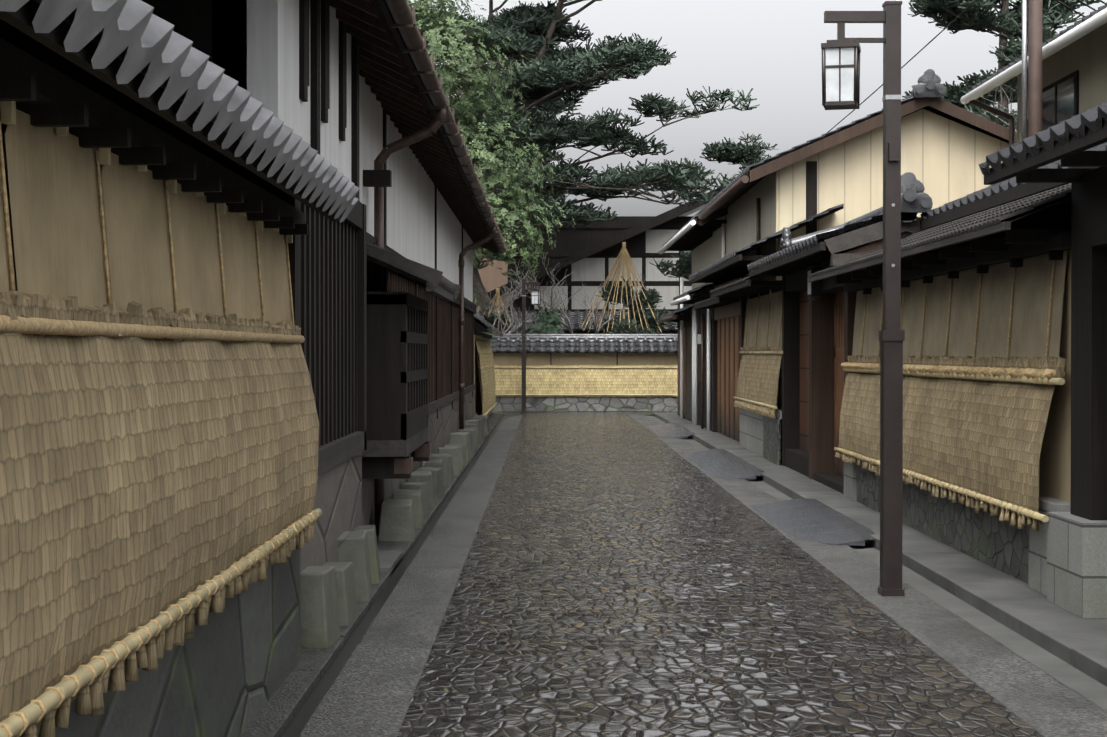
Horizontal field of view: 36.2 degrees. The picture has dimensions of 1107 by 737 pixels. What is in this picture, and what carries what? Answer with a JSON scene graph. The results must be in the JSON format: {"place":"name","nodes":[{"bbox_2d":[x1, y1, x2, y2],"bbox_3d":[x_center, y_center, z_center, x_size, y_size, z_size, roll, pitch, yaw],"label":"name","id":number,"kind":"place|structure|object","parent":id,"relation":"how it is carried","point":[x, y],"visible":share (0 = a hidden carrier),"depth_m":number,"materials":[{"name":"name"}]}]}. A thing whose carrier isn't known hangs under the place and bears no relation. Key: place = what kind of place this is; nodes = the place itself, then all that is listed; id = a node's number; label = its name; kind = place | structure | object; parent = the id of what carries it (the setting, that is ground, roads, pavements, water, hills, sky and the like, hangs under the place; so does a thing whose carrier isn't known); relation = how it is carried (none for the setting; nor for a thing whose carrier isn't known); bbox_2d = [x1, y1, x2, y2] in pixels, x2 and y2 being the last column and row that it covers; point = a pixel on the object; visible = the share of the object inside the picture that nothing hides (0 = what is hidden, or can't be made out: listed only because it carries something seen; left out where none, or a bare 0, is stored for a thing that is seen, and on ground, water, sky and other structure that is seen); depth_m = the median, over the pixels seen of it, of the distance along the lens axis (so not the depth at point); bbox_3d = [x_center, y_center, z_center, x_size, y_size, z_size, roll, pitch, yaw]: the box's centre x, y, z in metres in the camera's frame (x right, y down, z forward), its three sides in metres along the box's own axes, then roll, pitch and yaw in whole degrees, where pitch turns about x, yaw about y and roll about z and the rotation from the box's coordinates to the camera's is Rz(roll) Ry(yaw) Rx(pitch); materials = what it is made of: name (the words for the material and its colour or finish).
{"place":"outdoors","nodes":[
{"label":"outdoors","id":0,"kind":"place"},
{"bbox_2d":[410,0,1106,215],"label":"sky","id":1,"kind":"structure","parent":0,"point":[772,48],"materials":[{"name":"white"}]},
{"bbox_2d":[491,411,1106,710],"bbox_3d":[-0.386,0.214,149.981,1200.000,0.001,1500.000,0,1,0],"label":"ground","id":2,"kind":"structure","parent":0,"point":[1089,688],"depth_m":10.16,"materials":[{"name":"grey concrete"}]},
{"bbox_2d":[141,0,499,572],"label":"house","id":3,"kind":"structure","parent":2,"relation":"on","point":[339,85],"depth_m":12.05,"materials":[{"name":"brown wood"}]},
{"bbox_2d":[373,0,506,535],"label":"drainpipe","id":4,"kind":"object","parent":3,"relation":"attached to","point":[404,19],"visible":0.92,"depth_m":14.48,"materials":[{"name":"brown metal"}]},
{"bbox_2d":[239,414,522,736],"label":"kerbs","id":5,"kind":"structure","parent":2,"relation":"on","point":[360,676],"depth_m":9.60,"materials":[{"name":"black stone"}]},
{"bbox_2d":[0,0,359,736],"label":"roofed wall","id":6,"kind":"structure","parent":5,"relation":"on","point":[132,82],"depth_m":5.61,"materials":[{"name":"wicker"}]},
{"bbox_2d":[0,101,321,736],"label":"mats","id":7,"kind":"object","parent":6,"relation":"attached to","point":[159,433],"visible":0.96,"depth_m":4.94,"materials":[{"name":"beige wicker"}]},
{"bbox_2d":[300,415,489,647],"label":"stone blocks","id":8,"kind":"structure","parent":5,"relation":"on","point":[332,594],"depth_m":11.54,"materials":[{"name":"grey stone"}]},
{"bbox_2d":[474,313,503,415],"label":"wall","id":9,"kind":"structure","parent":5,"relation":"on","point":[485,383],"depth_m":37.23,"materials":[{"name":"wicker"}]},
{"bbox_2d":[473,288,497,342],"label":"bush","id":10,"kind":"object","parent":2,"relation":"on","point":[475,295],"depth_m":46.79,"materials":[{"name":"green plant"}]},
{"bbox_2d":[407,0,575,275],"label":"leafy tree","id":11,"kind":"object","parent":2,"relation":"on","point":[511,217],"depth_m":40.12,"materials":[{"name":"green plant"}]},
{"bbox_2d":[474,277,541,333],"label":"bare shrub","id":12,"kind":"object","parent":2,"relation":"on","point":[516,326],"visible":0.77,"depth_m":47.09,"materials":[{"name":"grey plant"}]},
{"bbox_2d":[412,0,639,294],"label":"pine","id":13,"kind":"object","parent":2,"relation":"on","point":[563,127],"depth_m":60.98,"materials":[{"name":"green plant"}]},
{"bbox_2d":[526,306,564,333],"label":"garden bush","id":14,"kind":"object","parent":2,"relation":"on","point":[554,322],"depth_m":47.30,"materials":[{"name":"green plant"}]},
{"bbox_2d":[503,259,646,333],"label":"bare tree","id":15,"kind":"object","parent":2,"relation":"on","point":[566,324],"visible":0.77,"depth_m":48.19,"materials":[{"name":"grey plant"}]},
{"bbox_2d":[489,334,677,411],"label":"wall","id":16,"kind":"structure","parent":2,"relation":"on","point":[600,372],"depth_m":46.43,"materials":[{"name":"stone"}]},
{"bbox_2d":[413,0,759,330],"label":"pine tree","id":17,"kind":"object","parent":2,"relation":"on","point":[562,68],"depth_m":48.80,"materials":[{"name":"green plant"}]},
{"bbox_2d":[475,187,723,333],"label":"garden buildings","id":18,"kind":"structure","parent":2,"relation":"on","point":[588,255],"depth_m":56.92,"materials":[{"name":"white wood"}]},
{"bbox_2d":[483,288,516,331],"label":"yukitsuri rope cone","id":19,"kind":"object","parent":18,"relation":"on","point":[497,297],"visible":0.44,"depth_m":48.91,"materials":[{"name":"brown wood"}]},
{"bbox_2d":[479,302,529,333],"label":"small pine","id":20,"kind":"object","parent":18,"relation":"on","point":[492,317],"depth_m":48.83,"materials":[{"name":"green plant"}]},
{"bbox_2d":[649,131,777,284],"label":"pine","id":21,"kind":"object","parent":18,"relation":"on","point":[728,151],"depth_m":53.48,"materials":[{"name":"green plant"}]},
{"bbox_2d":[581,242,664,333],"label":"yukitsuri rope cone","id":22,"kind":"object","parent":2,"relation":"on","point":[623,254],"visible":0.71,"depth_m":49.80,"materials":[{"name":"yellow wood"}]},
{"bbox_2d":[596,276,675,333],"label":"small pine","id":23,"kind":"object","parent":2,"relation":"on","point":[653,296],"depth_m":49.69,"materials":[{"name":"green plant"}]},
{"bbox_2d":[397,412,1042,736],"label":"road cobbles","id":24,"kind":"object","parent":2,"relation":"on","point":[623,574],"visible":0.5,"depth_m":9.98,"materials":[{"name":"grey stone"}]},
{"bbox_2d":[521,280,540,411],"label":"lamp","id":25,"kind":"object","parent":24,"relation":"on","point":[535,296],"visible":1,"depth_m":45.66,"materials":[{"name":"metal"}]},
{"bbox_2d":[678,215,808,476],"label":"house","id":26,"kind":"structure","parent":2,"relation":"on","point":[743,372],"depth_m":26.95,"materials":[{"name":"brown wood"}]},
{"bbox_2d":[657,172,932,322],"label":"roofs","id":27,"kind":"structure","parent":26,"relation":"on","point":[862,235],"depth_m":22.25,"materials":[{"name":"grey tile"}]},
{"bbox_2d":[691,0,1016,279],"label":"cream house","id":28,"kind":"structure","parent":2,"relation":"on","point":[947,148],"depth_m":25.96,"materials":[{"name":"beige paint"}]},
{"bbox_2d":[629,413,1106,736],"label":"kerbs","id":29,"kind":"structure","parent":2,"relation":"on","point":[1040,701],"depth_m":10.53,"materials":[{"name":"black stone"}]},
{"bbox_2d":[646,423,694,437],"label":"ramp","id":30,"kind":"structure","parent":29,"relation":"on","point":[666,429],"depth_m":33.92,"materials":[{"name":"grey concrete"}]},
{"bbox_2d":[683,449,763,478],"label":"ramp","id":31,"kind":"structure","parent":29,"relation":"on","point":[745,469],"depth_m":23.71,"materials":[{"name":"grey concrete"}]},
{"bbox_2d":[751,499,874,545],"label":"ramp","id":32,"kind":"structure","parent":29,"relation":"on","point":[859,533],"depth_m":15.65,"materials":[{"name":"grey concrete"}]},
{"bbox_2d":[772,245,856,493],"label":"gate door","id":33,"kind":"structure","parent":29,"relation":"on","point":[832,306],"depth_m":20.78,"materials":[{"name":"brown wood"}]},
{"bbox_2d":[821,1,904,595],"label":"lamp","id":34,"kind":"object","parent":29,"relation":"on","point":[841,72],"visible":0.98,"depth_m":11.22,"materials":[{"name":"metal"}]},
{"bbox_2d":[808,142,1106,595],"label":"roofed wall","id":35,"kind":"structure","parent":29,"relation":"on","point":[986,302],"depth_m":12.74,"materials":[{"name":"wicker"}]},
{"bbox_2d":[979,102,1106,617],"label":"gate","id":36,"kind":"structure","parent":29,"relation":"on","point":[1077,559],"depth_m":10.09,"materials":[{"name":"stone"}]},
{"bbox_2d":[827,0,1105,147],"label":"utility pole","id":37,"kind":"object","parent":2,"relation":"on","point":[1035,67],"visible":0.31,"depth_m":19.39,"materials":[{"name":"metal"}]},
{"bbox_2d":[902,0,1099,130],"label":"pine","id":38,"kind":"object","parent":2,"relation":"on","point":[1055,14],"depth_m":39.72,"materials":[{"name":"green plant"}]},
{"bbox_2d":[985,47,1016,131],"bbox_3d":[9.585,-2.284,30.499,3.856,7.248,6.476,0,1,10],"label":"pine tree","id":39,"kind":"object","parent":2,"relation":"on","point":[1001,100],"visible":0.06,"depth_m":28.99,"materials":[{"name":"green plant"}]},
{"bbox_2d":[960,2,1106,157],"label":"house","id":40,"kind":"structure","parent":2,"relation":"on","point":[1074,69],"depth_m":20.75,"materials":[{"name":"beige paint"}]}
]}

